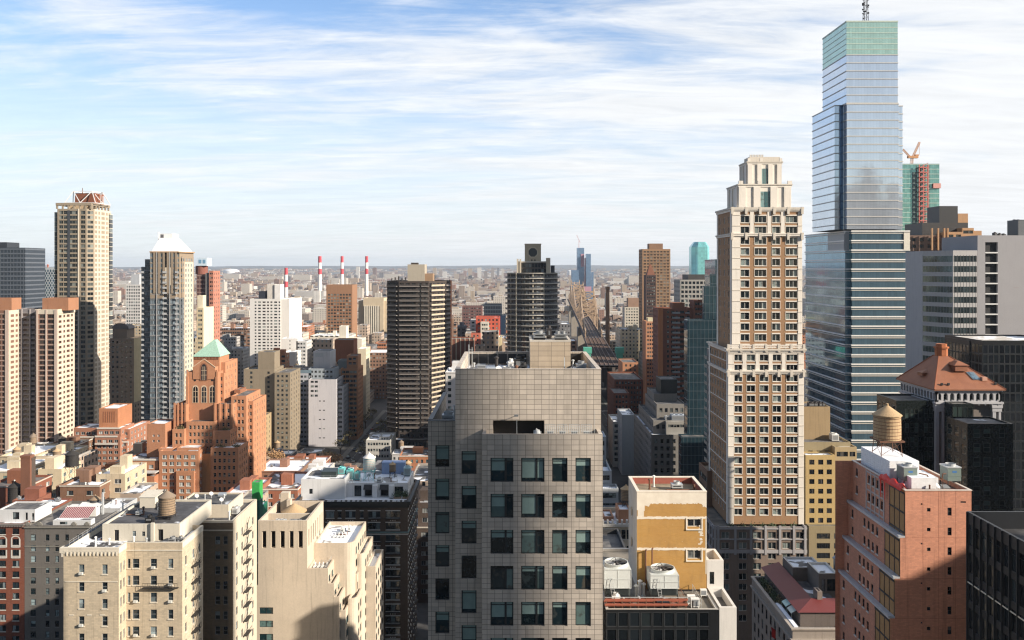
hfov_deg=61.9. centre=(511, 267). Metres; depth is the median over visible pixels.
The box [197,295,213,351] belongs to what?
apartment block
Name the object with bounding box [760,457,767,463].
window
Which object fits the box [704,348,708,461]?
apartment block
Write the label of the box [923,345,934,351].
window
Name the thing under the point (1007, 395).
window
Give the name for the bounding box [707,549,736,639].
rendered block
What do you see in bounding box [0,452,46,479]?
apartment block
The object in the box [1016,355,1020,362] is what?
window
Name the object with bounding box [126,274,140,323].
apartment block
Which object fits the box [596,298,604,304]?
distant block
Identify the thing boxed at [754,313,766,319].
window
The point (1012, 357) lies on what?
window
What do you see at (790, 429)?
window
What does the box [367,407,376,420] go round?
tree
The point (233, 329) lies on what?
apartment block
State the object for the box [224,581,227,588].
window
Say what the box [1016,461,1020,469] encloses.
window
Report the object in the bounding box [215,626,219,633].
window
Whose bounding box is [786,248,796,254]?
window
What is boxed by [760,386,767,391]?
window
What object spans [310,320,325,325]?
apartment block
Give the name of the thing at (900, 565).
apartment block
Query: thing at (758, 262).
window
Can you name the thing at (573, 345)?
apartment block
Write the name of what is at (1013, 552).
window
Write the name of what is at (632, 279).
distant block
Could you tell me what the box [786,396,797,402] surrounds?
window
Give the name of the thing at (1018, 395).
window
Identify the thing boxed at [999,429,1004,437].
window
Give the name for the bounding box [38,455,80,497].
apartment block
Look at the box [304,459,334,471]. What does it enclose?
apartment block
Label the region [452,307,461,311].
distant block
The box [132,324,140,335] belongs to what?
apartment block
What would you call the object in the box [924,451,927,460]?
window
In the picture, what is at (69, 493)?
window
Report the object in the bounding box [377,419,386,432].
tree
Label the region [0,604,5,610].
window
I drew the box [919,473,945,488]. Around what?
pipe run
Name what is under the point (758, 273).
window
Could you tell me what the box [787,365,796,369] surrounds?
window
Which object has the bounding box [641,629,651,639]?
window
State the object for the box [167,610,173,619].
window
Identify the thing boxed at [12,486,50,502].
apartment block
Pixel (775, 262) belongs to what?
window
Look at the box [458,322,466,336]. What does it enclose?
apartment block
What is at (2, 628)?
window
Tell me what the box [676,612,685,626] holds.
window
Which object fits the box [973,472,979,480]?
window
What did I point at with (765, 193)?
crown window
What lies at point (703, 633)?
window
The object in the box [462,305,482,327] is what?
apartment block
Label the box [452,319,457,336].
apartment block
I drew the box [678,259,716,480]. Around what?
glass tower
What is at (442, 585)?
window
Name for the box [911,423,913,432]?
window
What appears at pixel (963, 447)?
window
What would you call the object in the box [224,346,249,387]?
apartment block
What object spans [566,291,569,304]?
distant block
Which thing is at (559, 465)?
window
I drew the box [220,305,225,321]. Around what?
distant block
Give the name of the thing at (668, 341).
apartment block
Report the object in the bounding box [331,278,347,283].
distant block
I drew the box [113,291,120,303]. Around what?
distant block
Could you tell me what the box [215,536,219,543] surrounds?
window
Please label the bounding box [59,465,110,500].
apartment block
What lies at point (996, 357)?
window
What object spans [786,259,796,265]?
window
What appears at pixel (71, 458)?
water tank
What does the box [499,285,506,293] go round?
distant block
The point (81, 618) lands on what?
window
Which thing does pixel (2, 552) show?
window
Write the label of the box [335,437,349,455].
tree
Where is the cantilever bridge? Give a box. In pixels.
[567,280,617,391]
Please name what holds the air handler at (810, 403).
on the office block at (823, 453)
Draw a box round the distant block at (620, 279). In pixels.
[612,278,626,283]
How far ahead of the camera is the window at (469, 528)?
92.26 m
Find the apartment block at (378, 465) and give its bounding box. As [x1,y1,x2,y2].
[375,460,382,470]
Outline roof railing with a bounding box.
[70,502,131,542]
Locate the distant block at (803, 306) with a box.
[802,298,805,315]
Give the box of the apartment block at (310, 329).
[302,322,314,338]
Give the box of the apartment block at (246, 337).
[243,329,249,345]
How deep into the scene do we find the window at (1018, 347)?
300.08 m
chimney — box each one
[20,454,34,495]
[31,456,35,485]
[101,492,103,514]
[605,287,609,345]
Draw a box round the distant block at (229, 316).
[226,313,235,320]
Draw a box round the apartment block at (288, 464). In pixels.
[261,458,313,476]
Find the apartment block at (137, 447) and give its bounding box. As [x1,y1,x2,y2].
[123,440,146,455]
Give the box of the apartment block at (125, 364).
[110,323,140,423]
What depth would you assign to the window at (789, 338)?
252.26 m
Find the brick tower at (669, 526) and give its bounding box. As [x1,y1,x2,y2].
[628,476,706,588]
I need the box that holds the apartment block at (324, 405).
[300,349,348,446]
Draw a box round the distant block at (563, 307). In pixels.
[558,304,569,311]
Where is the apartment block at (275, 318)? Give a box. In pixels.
[250,284,311,366]
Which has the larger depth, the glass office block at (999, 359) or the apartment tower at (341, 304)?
the apartment tower at (341, 304)
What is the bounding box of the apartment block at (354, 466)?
[344,463,362,471]
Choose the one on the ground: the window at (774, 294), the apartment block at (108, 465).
the apartment block at (108, 465)
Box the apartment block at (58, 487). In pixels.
[56,467,84,497]
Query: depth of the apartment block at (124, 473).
306.84 m
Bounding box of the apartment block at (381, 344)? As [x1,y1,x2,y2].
[375,340,386,348]
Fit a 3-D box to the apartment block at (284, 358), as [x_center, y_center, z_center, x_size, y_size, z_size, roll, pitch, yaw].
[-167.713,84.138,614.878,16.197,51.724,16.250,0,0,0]
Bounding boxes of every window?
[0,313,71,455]
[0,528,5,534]
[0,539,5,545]
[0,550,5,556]
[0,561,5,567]
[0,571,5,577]
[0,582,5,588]
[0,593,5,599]
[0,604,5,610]
[0,615,5,620]
[0,625,5,631]
[12,528,18,534]
[12,539,18,545]
[12,550,18,556]
[12,561,18,567]
[12,571,18,577]
[12,582,18,588]
[12,593,18,599]
[12,604,18,610]
[12,615,18,620]
[12,625,18,631]
[13,512,18,518]
[30,534,35,541]
[30,556,35,562]
[30,568,35,573]
[30,578,35,584]
[30,610,35,616]
[30,621,35,627]
[30,632,35,638]
[31,545,35,551]
[31,588,35,594]
[31,599,35,605]
[55,534,58,541]
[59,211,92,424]
[65,534,68,541]
[66,491,73,495]
[70,220,77,223]
[70,225,77,228]
[70,244,77,247]
[70,268,77,271]
[78,582,84,592]
[78,599,84,609]
[79,564,84,574]
[79,616,84,626]
[79,634,83,639]
[86,491,92,495]
[101,564,107,574]
[101,582,107,592]
[101,599,107,609]
[101,616,107,626]
[102,634,107,639]
[114,488,120,492]
[115,479,120,483]
[132,559,139,568]
[132,576,139,585]
[132,593,139,602]
[132,610,139,619]
[132,627,139,636]
[142,254,191,421]
[150,559,156,568]
[150,576,156,585]
[150,593,156,602]
[150,610,156,619]
[150,627,156,636]
[167,559,173,568]
[167,576,173,585]
[167,593,173,602]
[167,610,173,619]
[167,627,173,636]
[193,387,197,402]
[201,364,206,379]
[202,387,205,402]
[210,387,214,402]
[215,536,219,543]
[215,551,219,558]
[215,566,219,573]
[215,581,219,588]
[215,596,219,603]
[215,611,219,618]
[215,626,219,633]
[216,363,264,476]
[224,536,227,543]
[224,551,227,558]
[224,566,227,573]
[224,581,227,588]
[224,596,227,603]
[224,611,227,618]
[224,626,227,633]
[255,301,308,365]
[260,607,272,613]
[260,621,272,626]
[260,634,272,639]
[269,399,296,450]
[325,510,334,518]
[337,510,341,518]
[338,380,345,438]
[345,510,355,518]
[355,486,360,495]
[360,510,363,518]
[368,510,380,517]
[368,522,380,529]
[368,535,379,541]
[373,545,380,550]
[385,510,399,517]
[385,522,399,529]
[385,535,399,541]
[385,545,399,552]
[385,557,399,564]
[385,569,399,576]
[385,580,399,587]
[385,592,399,599]
[385,604,399,611]
[385,615,399,622]
[385,627,399,634]
[389,282,448,436]
[395,487,402,494]
[421,551,427,555]
[421,570,427,574]
[421,589,427,593]
[436,445,448,466]
[436,479,448,499]
[436,512,448,532]
[436,545,448,565]
[436,579,448,599]
[436,612,448,632]
[462,451,476,473]
[462,486,476,508]
[462,521,476,542]
[462,556,476,577]
[462,590,476,612]
[462,625,476,639]
[491,458,512,481]
[491,494,512,517]
[491,530,512,553]
[491,566,512,588]
[491,602,512,624]
[491,638,512,639]
[512,275,556,351]
[521,458,543,481]
[521,494,543,517]
[521,530,543,553]
[521,566,543,588]
[521,602,543,624]
[521,638,543,639]
[552,458,566,481]
[552,494,566,517]
[552,530,566,553]
[552,566,566,588]
[552,602,566,624]
[552,638,566,639]
[575,458,590,481]
[575,494,590,517]
[575,530,590,553]
[575,566,590,588]
[575,602,590,624]
[575,638,590,639]
[606,612,616,626]
[606,629,616,639]
[618,612,628,626]
[618,629,628,639]
[621,530,625,539]
[630,612,639,626]
[630,629,639,639]
[639,400,648,475]
[641,612,651,626]
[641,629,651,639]
[653,612,662,626]
[653,629,662,639]
[663,287,668,306]
[664,612,674,626]
[664,629,674,639]
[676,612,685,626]
[676,629,685,639]
[687,519,700,526]
[687,550,700,558]
[687,612,697,626]
[687,629,697,639]
[699,612,708,626]
[699,629,708,639]
[700,471,706,481]
[710,572,713,583]
[740,237,749,244]
[740,270,749,276]
[740,280,749,287]
[740,313,749,319]
[740,323,749,330]
[740,335,749,341]
[741,216,748,222]
[741,227,748,232]
[741,249,748,254]
[741,259,748,265]
[741,292,748,297]
[741,302,748,308]
[747,354,754,361]
[747,365,754,369]
[747,375,754,381]
[747,385,754,391]
[747,396,754,402]
[747,406,754,412]
[747,416,754,422]
[747,426,754,432]
[747,437,754,443]
[747,447,754,453]
[747,457,754,463]
[747,468,754,474]
[754,237,766,244]
[754,270,766,276]
[754,280,766,287]
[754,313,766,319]
[754,323,766,330]
[754,334,766,341]
[755,216,765,222]
[755,227,765,232]
[755,248,765,254]
[755,259,765,265]
[755,291,765,297]
[755,302,765,308]
[760,354,768,361]
[760,365,767,369]
[760,375,767,381]
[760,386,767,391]
[760,396,768,402]
[760,406,768,412]
[760,416,767,422]
[760,426,767,432]
[760,437,768,443]
[760,447,767,453]
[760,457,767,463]
[760,468,768,474]
[760,478,767,484]
[760,488,767,494]
[760,499,767,504]
[760,509,767,515]
[761,192,763,206]
[763,169,765,183]
[764,192,767,206]
[768,192,769,206]
[772,216,779,222]
[772,227,779,232]
[772,237,779,244]
[772,248,779,254]
[772,259,779,265]
[772,270,779,276]
[772,280,779,287]
[772,291,779,297]
[772,302,779,308]
[772,313,779,319]
[772,323,779,330]
[772,334,779,341]
[773,354,780,361]
[773,365,780,369]
[773,375,780,381]
[773,385,780,391]
[773,396,780,402]
[773,406,780,412]
[773,416,780,422]
[773,426,780,432]
[785,237,797,244]
[785,270,797,276]
[785,280,797,287]
[785,313,797,319]
[785,323,797,330]
[786,216,796,222]
[786,227,796,232]
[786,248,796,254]
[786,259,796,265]
[786,291,796,297]
[786,302,796,308]
[786,334,797,341]
[786,354,797,361]
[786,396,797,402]
[786,437,797,443]
[786,468,797,474]
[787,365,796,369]
[787,375,797,381]
[787,385,796,391]
[787,406,797,412]
[787,416,797,422]
[787,426,796,432]
[787,447,797,453]
[787,457,797,463]
[787,478,797,484]
[787,488,797,494]
[787,498,796,504]
[787,509,797,515]
[817,533,829,538]
[817,543,829,547]
[817,553,829,557]
[822,579,824,590]
[827,579,834,590]
[837,452,847,455]
[905,409,908,417]
[905,423,908,432]
[905,437,908,446]
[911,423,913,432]
[911,437,913,446]
[915,423,917,432]
[915,437,917,446]
[923,256,951,261]
[923,266,951,271]
[923,276,951,281]
[923,286,951,292]
[923,296,951,302]
[923,306,951,312]
[923,316,951,322]
[923,326,951,333]
[923,335,944,342]
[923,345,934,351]
[924,409,927,417]
[924,423,927,432]
[924,437,927,446]
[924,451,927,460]
[929,409,932,417]
[929,423,932,432]
[929,437,932,446]
[929,451,932,460]
[948,423,951,433]
[948,438,951,449]
[948,453,951,461]
[953,407,957,416]
[954,425,958,436]
[954,440,958,452]
[954,456,958,465]
[955,256,976,261]
[955,266,976,271]
[955,276,976,281]
[955,287,976,292]
[955,297,976,302]
[955,307,976,312]
[955,317,976,322]
[955,328,976,333]
[958,407,962,416]
[961,428,965,439]
[961,443,965,454]
[961,459,965,470]
[961,474,965,486]
[963,407,966,416]
[967,407,972,416]
[969,524,972,546]
[969,552,972,574]
[969,580,972,602]
[969,607,972,630]
[973,429,979,437]
[973,443,979,451]
[973,458,979,466]
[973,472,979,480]
[973,486,979,494]
[973,501,979,509]
[976,528,978,550]
[976,556,978,578]
[976,584,978,606]
[976,613,978,635]
[982,531,985,554]
[982,560,985,583]
[982,589,985,611]
[982,617,985,639]
[983,345,987,353]
[983,355,987,362]
[983,364,987,372]
[984,429,989,437]
[984,443,989,451]
[984,458,989,466]
[984,472,989,480]
[984,486,989,494]
[984,501,989,509]
[988,345,992,353]
[988,355,992,362]
[988,364,992,372]
[989,535,992,558]
[989,564,992,587]
[989,593,992,617]
[989,622,992,639]
[994,345,998,353]
[994,355,998,362]
[994,364,998,372]
[994,374,998,382]
[996,539,1000,563]
[996,569,1000,593]
[996,598,1000,622]
[996,628,1000,639]
[999,345,1003,353]
[999,355,1003,362]
[999,364,1003,372]
[999,374,1003,382]
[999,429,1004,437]
[999,443,1004,451]
[999,458,1004,466]
[999,472,1004,480]
[999,486,1004,494]
[999,501,1004,509]
[1004,544,1007,567]
[1004,574,1007,597]
[1004,604,1007,627]
[1005,345,1009,353]
[1005,355,1009,362]
[1005,364,1009,372]
[1005,374,1009,382]
[1005,384,1009,391]
[1005,393,1009,401]
[1005,403,1009,411]
[1005,413,1009,420]
[1010,345,1014,353]
[1010,355,1014,362]
[1010,364,1014,372]
[1010,374,1014,382]
[1010,384,1014,391]
[1010,393,1014,401]
[1010,403,1014,411]
[1010,413,1014,420]
[1011,548,1015,572]
[1011,578,1015,603]
[1011,608,1015,633]
[1016,345,1020,353]
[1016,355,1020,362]
[1016,364,1020,372]
[1016,374,1020,382]
[1016,384,1020,391]
[1016,393,1020,401]
[1016,403,1020,411]
[1016,413,1020,420]
[1016,422,1020,430]
[1016,432,1020,440]
[1016,442,1020,449]
[1016,451,1020,459]
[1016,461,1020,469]
[1016,471,1020,478]
[1016,480,1020,488]
[1016,490,1020,498]
[1016,500,1020,507]
[1019,552,1023,577]
[1019,583,1023,608]
[1019,614,1023,639]
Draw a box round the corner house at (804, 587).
[750,557,834,639]
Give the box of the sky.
[0,0,1023,266]
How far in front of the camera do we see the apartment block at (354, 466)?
351.16 m
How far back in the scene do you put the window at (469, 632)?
92.26 m
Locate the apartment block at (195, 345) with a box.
[194,338,229,358]
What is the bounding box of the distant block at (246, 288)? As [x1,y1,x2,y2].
[241,283,251,294]
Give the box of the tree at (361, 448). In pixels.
[356,444,365,456]
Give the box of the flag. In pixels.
[771,626,777,638]
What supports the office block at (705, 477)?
on the ground
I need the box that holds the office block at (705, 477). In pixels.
[699,462,724,542]
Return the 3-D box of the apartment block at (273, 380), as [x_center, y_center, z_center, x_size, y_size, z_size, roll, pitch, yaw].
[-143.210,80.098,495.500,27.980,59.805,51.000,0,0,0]
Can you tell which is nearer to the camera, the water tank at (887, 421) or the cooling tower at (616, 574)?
the cooling tower at (616, 574)
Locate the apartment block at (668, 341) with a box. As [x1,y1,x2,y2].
[653,299,701,401]
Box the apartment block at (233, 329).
[220,323,249,340]
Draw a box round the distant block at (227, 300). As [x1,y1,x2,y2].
[220,298,241,302]
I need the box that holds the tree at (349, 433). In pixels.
[343,430,354,445]
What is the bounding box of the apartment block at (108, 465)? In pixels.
[101,462,118,469]
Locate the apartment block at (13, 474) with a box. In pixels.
[0,468,52,508]
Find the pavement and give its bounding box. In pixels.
[334,394,628,478]
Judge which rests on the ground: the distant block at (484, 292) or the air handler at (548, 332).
the distant block at (484, 292)
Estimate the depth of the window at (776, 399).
250.30 m
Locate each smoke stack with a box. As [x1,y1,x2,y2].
[284,268,287,297]
[318,256,321,290]
[340,256,343,283]
[365,256,368,295]
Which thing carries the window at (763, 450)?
in the apartment tower at (755, 362)
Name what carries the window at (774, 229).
in the apartment tower at (755, 362)
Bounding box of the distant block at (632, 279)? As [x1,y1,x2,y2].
[627,276,638,284]
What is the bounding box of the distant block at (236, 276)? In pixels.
[223,274,240,279]
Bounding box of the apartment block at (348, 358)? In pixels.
[335,338,362,439]
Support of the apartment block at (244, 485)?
on the ground
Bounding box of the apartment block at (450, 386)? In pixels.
[445,361,458,408]
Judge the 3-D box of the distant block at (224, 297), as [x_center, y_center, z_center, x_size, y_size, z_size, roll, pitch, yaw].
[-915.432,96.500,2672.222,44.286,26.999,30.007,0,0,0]
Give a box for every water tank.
[5,481,20,504]
[12,446,20,454]
[29,435,36,444]
[52,448,60,455]
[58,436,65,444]
[63,449,80,480]
[89,494,100,502]
[156,489,177,519]
[274,440,280,449]
[363,452,375,480]
[389,461,395,477]
[398,440,403,448]
[620,484,628,506]
[870,403,904,456]
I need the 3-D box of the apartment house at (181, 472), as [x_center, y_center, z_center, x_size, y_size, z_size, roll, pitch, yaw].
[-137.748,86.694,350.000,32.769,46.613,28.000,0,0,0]
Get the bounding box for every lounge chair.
[313,562,327,567]
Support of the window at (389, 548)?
in the apartment house at (388, 518)
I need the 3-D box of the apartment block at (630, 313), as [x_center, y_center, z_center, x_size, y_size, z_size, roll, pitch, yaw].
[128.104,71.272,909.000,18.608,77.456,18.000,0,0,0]
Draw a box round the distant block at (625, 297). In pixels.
[621,295,636,300]
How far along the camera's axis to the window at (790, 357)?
250.30 m
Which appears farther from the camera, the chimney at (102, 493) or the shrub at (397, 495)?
the chimney at (102, 493)
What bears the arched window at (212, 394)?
in the apartment house at (211, 405)
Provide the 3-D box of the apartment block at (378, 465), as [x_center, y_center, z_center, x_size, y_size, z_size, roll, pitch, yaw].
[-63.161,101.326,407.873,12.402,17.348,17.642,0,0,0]
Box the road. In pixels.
[337,373,805,477]
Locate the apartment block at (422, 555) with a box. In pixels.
[417,486,427,602]
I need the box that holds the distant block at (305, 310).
[302,308,309,312]
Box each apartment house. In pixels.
[0,498,71,639]
[24,501,116,639]
[59,499,210,639]
[74,403,149,466]
[132,419,210,498]
[172,339,265,491]
[185,492,256,639]
[294,467,419,639]
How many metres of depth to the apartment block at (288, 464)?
382.80 m
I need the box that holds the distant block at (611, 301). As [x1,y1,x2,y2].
[605,292,612,310]
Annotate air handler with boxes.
[135,509,141,515]
[145,514,154,522]
[168,536,177,541]
[177,535,184,541]
[231,505,240,514]
[338,466,345,474]
[346,468,354,480]
[354,470,360,480]
[377,477,381,482]
[404,465,411,475]
[442,411,452,419]
[508,358,513,367]
[514,355,525,367]
[520,362,526,367]
[533,330,544,339]
[546,325,551,338]
[554,331,566,339]
[575,360,586,367]
[611,592,619,598]
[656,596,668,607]
[664,415,670,419]
[670,413,683,419]
[670,480,682,488]
[807,401,814,406]
[829,432,838,441]
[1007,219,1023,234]
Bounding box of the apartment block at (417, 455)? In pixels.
[399,446,427,467]
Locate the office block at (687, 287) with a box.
[674,274,704,306]
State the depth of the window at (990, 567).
114.51 m
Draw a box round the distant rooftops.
[113,266,805,324]
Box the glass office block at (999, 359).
[945,335,1023,510]
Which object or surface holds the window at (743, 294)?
in the apartment tower at (755, 362)
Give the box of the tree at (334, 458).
[322,451,345,462]
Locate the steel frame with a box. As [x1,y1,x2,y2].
[604,597,687,607]
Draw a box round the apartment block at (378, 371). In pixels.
[370,346,386,398]
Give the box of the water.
[244,321,621,333]
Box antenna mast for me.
[862,0,868,20]
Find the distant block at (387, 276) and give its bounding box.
[384,274,399,278]
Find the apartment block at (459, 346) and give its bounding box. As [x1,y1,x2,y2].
[452,337,474,359]
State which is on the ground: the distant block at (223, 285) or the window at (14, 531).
the distant block at (223, 285)
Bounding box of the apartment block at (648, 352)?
[643,317,652,403]
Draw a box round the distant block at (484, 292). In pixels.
[477,291,496,295]
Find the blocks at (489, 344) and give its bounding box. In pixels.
[79,315,805,511]
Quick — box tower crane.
[902,142,920,161]
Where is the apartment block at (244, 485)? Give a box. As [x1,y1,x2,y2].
[227,475,271,493]
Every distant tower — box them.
[571,248,593,299]
[689,242,708,273]
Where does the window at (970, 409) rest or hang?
in the roofed tower at (946, 406)
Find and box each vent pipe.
[453,405,454,419]
[494,356,498,366]
[634,584,637,598]
[641,582,645,596]
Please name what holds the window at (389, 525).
in the apartment house at (388, 518)
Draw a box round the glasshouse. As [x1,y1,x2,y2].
[59,502,101,517]
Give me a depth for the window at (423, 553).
280.19 m
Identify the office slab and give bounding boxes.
[942,235,1023,334]
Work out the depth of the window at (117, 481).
303.77 m
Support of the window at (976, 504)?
in the roofed tower at (946, 406)
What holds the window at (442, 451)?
in the office tower at (515, 536)
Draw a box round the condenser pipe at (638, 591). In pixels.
[637,581,640,598]
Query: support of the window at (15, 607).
in the apartment house at (16, 516)
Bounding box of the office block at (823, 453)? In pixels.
[804,402,856,567]
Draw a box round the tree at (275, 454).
[266,448,285,458]
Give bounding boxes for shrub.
[393,489,402,498]
[401,489,408,498]
[759,574,765,586]
[761,579,770,591]
[765,582,774,595]
[768,586,775,599]
[769,590,780,603]
[775,594,783,607]
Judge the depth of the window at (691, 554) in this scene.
111.78 m
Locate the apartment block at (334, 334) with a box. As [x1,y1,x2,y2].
[310,330,355,365]
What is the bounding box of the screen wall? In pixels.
[382,460,405,473]
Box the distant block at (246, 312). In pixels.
[238,309,249,316]
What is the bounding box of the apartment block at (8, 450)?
[5,442,52,453]
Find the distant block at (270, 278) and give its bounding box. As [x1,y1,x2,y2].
[263,276,283,279]
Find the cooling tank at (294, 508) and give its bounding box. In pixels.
[281,503,306,512]
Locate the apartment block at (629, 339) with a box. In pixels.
[615,324,642,374]
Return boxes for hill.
[113,265,805,276]
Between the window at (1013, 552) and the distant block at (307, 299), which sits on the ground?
the distant block at (307, 299)
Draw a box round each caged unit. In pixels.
[545,424,555,433]
[557,424,567,433]
[569,424,579,433]
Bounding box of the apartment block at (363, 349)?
[339,325,369,418]
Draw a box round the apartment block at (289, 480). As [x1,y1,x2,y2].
[263,471,307,509]
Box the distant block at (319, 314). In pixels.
[313,306,325,322]
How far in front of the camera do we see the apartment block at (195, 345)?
719.85 m
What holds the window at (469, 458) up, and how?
in the office tower at (515, 536)
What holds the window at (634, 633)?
in the glass office block at (656, 623)
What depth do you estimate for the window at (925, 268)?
366.95 m
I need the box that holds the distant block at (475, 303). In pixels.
[466,302,486,306]
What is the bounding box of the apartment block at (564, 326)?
[558,320,569,337]
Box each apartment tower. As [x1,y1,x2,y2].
[0,297,78,455]
[54,191,112,426]
[141,232,194,421]
[196,258,221,351]
[257,491,382,639]
[326,284,356,336]
[387,263,451,448]
[505,244,559,351]
[639,244,669,328]
[644,264,655,319]
[706,155,806,639]
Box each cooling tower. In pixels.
[603,557,630,598]
[647,563,678,598]
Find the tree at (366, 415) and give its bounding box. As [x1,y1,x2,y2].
[363,414,371,428]
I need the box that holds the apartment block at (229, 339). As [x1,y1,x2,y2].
[220,334,239,345]
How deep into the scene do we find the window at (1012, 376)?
300.08 m
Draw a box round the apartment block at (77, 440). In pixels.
[50,436,94,450]
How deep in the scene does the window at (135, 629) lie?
156.18 m
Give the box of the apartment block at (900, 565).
[835,446,971,639]
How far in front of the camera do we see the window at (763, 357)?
250.30 m
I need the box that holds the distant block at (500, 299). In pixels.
[493,295,506,312]
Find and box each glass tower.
[0,242,44,307]
[484,303,505,334]
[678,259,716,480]
[804,21,909,459]
[902,163,940,229]
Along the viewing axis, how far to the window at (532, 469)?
89.27 m
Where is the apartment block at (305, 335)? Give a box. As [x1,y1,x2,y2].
[302,332,308,338]
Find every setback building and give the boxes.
[601,431,617,506]
[634,376,683,475]
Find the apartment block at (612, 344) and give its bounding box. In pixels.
[610,339,614,353]
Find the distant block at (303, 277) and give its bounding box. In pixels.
[293,274,311,280]
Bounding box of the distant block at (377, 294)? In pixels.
[375,291,381,296]
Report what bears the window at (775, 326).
in the apartment tower at (755, 362)
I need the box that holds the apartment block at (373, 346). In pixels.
[366,344,376,348]
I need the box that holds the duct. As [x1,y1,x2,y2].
[666,484,694,489]
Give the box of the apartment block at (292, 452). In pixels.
[267,448,296,458]
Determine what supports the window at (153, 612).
in the apartment house at (122, 572)
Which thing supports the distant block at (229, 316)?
on the ground
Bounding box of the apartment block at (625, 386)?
[607,359,642,427]
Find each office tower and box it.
[45,267,53,297]
[428,336,602,639]
[905,206,981,251]
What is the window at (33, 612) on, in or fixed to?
in the apartment house at (47, 537)
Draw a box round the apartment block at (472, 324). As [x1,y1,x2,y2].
[470,319,475,330]
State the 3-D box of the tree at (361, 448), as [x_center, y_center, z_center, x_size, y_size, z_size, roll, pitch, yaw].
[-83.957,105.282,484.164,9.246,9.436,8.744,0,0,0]
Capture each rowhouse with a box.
[101,498,136,512]
[366,433,395,461]
[603,503,628,547]
[603,528,625,547]
[608,414,617,466]
[617,409,633,474]
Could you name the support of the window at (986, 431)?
in the roofed tower at (946, 406)
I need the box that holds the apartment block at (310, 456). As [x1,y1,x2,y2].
[286,453,330,462]
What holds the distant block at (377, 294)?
on the ground
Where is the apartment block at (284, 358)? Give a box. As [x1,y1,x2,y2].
[273,348,292,367]
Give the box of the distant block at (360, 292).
[357,287,363,298]
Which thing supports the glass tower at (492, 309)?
on the ground
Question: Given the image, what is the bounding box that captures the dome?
[223,269,239,273]
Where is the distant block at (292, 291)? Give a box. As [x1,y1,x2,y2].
[288,289,308,293]
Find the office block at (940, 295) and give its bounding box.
[905,250,976,371]
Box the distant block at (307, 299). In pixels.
[286,296,311,301]
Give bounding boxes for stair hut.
[139,490,162,507]
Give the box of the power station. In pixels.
[295,291,325,298]
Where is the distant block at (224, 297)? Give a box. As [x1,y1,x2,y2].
[220,294,227,298]
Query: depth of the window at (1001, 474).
187.06 m
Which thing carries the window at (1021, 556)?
in the glass office block at (994, 575)
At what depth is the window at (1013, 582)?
109.43 m
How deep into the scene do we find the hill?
13482.99 m
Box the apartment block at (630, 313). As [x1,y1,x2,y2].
[622,298,638,326]
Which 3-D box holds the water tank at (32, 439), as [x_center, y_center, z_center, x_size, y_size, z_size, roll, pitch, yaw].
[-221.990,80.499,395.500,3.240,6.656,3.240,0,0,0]
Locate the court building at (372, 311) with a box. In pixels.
[358,297,386,333]
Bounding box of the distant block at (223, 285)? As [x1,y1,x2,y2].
[220,282,226,290]
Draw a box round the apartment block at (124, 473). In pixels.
[96,454,155,500]
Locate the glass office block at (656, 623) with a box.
[603,548,718,639]
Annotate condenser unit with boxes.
[687,594,695,604]
[690,597,699,607]
[700,588,706,596]
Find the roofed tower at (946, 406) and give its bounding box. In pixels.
[877,343,1012,510]
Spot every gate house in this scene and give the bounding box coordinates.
[583,347,591,356]
[615,347,623,358]
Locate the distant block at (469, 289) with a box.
[467,285,474,296]
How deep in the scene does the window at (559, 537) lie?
89.27 m
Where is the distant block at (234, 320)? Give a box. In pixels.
[226,318,243,322]
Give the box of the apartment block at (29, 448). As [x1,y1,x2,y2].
[0,443,57,462]
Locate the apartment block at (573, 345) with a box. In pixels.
[570,338,576,351]
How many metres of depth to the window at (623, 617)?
105.08 m
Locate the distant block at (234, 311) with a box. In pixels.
[230,309,240,312]
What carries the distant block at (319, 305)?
on the ground
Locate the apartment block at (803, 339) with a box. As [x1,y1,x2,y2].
[802,333,805,370]
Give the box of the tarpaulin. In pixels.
[879,474,905,499]
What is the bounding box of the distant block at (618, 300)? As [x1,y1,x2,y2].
[614,297,623,304]
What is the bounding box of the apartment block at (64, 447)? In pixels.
[36,441,87,459]
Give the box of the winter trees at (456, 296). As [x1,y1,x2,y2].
[115,276,805,329]
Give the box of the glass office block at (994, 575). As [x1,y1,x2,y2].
[966,511,1023,639]
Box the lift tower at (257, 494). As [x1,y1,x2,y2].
[252,480,267,547]
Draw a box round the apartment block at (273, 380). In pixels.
[244,350,299,453]
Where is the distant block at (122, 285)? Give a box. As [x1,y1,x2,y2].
[113,284,125,288]
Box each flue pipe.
[645,549,646,593]
[651,548,652,564]
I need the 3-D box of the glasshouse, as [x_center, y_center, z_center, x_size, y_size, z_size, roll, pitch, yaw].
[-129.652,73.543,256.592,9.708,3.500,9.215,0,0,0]
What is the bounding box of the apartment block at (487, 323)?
[471,316,501,351]
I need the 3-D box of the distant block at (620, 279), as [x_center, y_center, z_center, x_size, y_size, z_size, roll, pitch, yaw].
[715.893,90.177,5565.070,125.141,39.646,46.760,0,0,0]
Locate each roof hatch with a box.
[218,492,226,495]
[477,364,485,367]
[940,484,949,488]
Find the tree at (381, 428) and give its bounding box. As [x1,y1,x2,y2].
[371,424,385,432]
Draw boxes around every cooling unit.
[896,462,917,483]
[939,462,961,485]
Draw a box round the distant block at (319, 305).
[314,304,325,307]
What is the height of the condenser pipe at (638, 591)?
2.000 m
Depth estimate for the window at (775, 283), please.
252.26 m
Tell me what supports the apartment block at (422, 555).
on the ground
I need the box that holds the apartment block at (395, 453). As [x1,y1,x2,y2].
[392,446,412,459]
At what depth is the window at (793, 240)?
252.26 m
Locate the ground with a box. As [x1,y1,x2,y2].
[113,280,805,639]

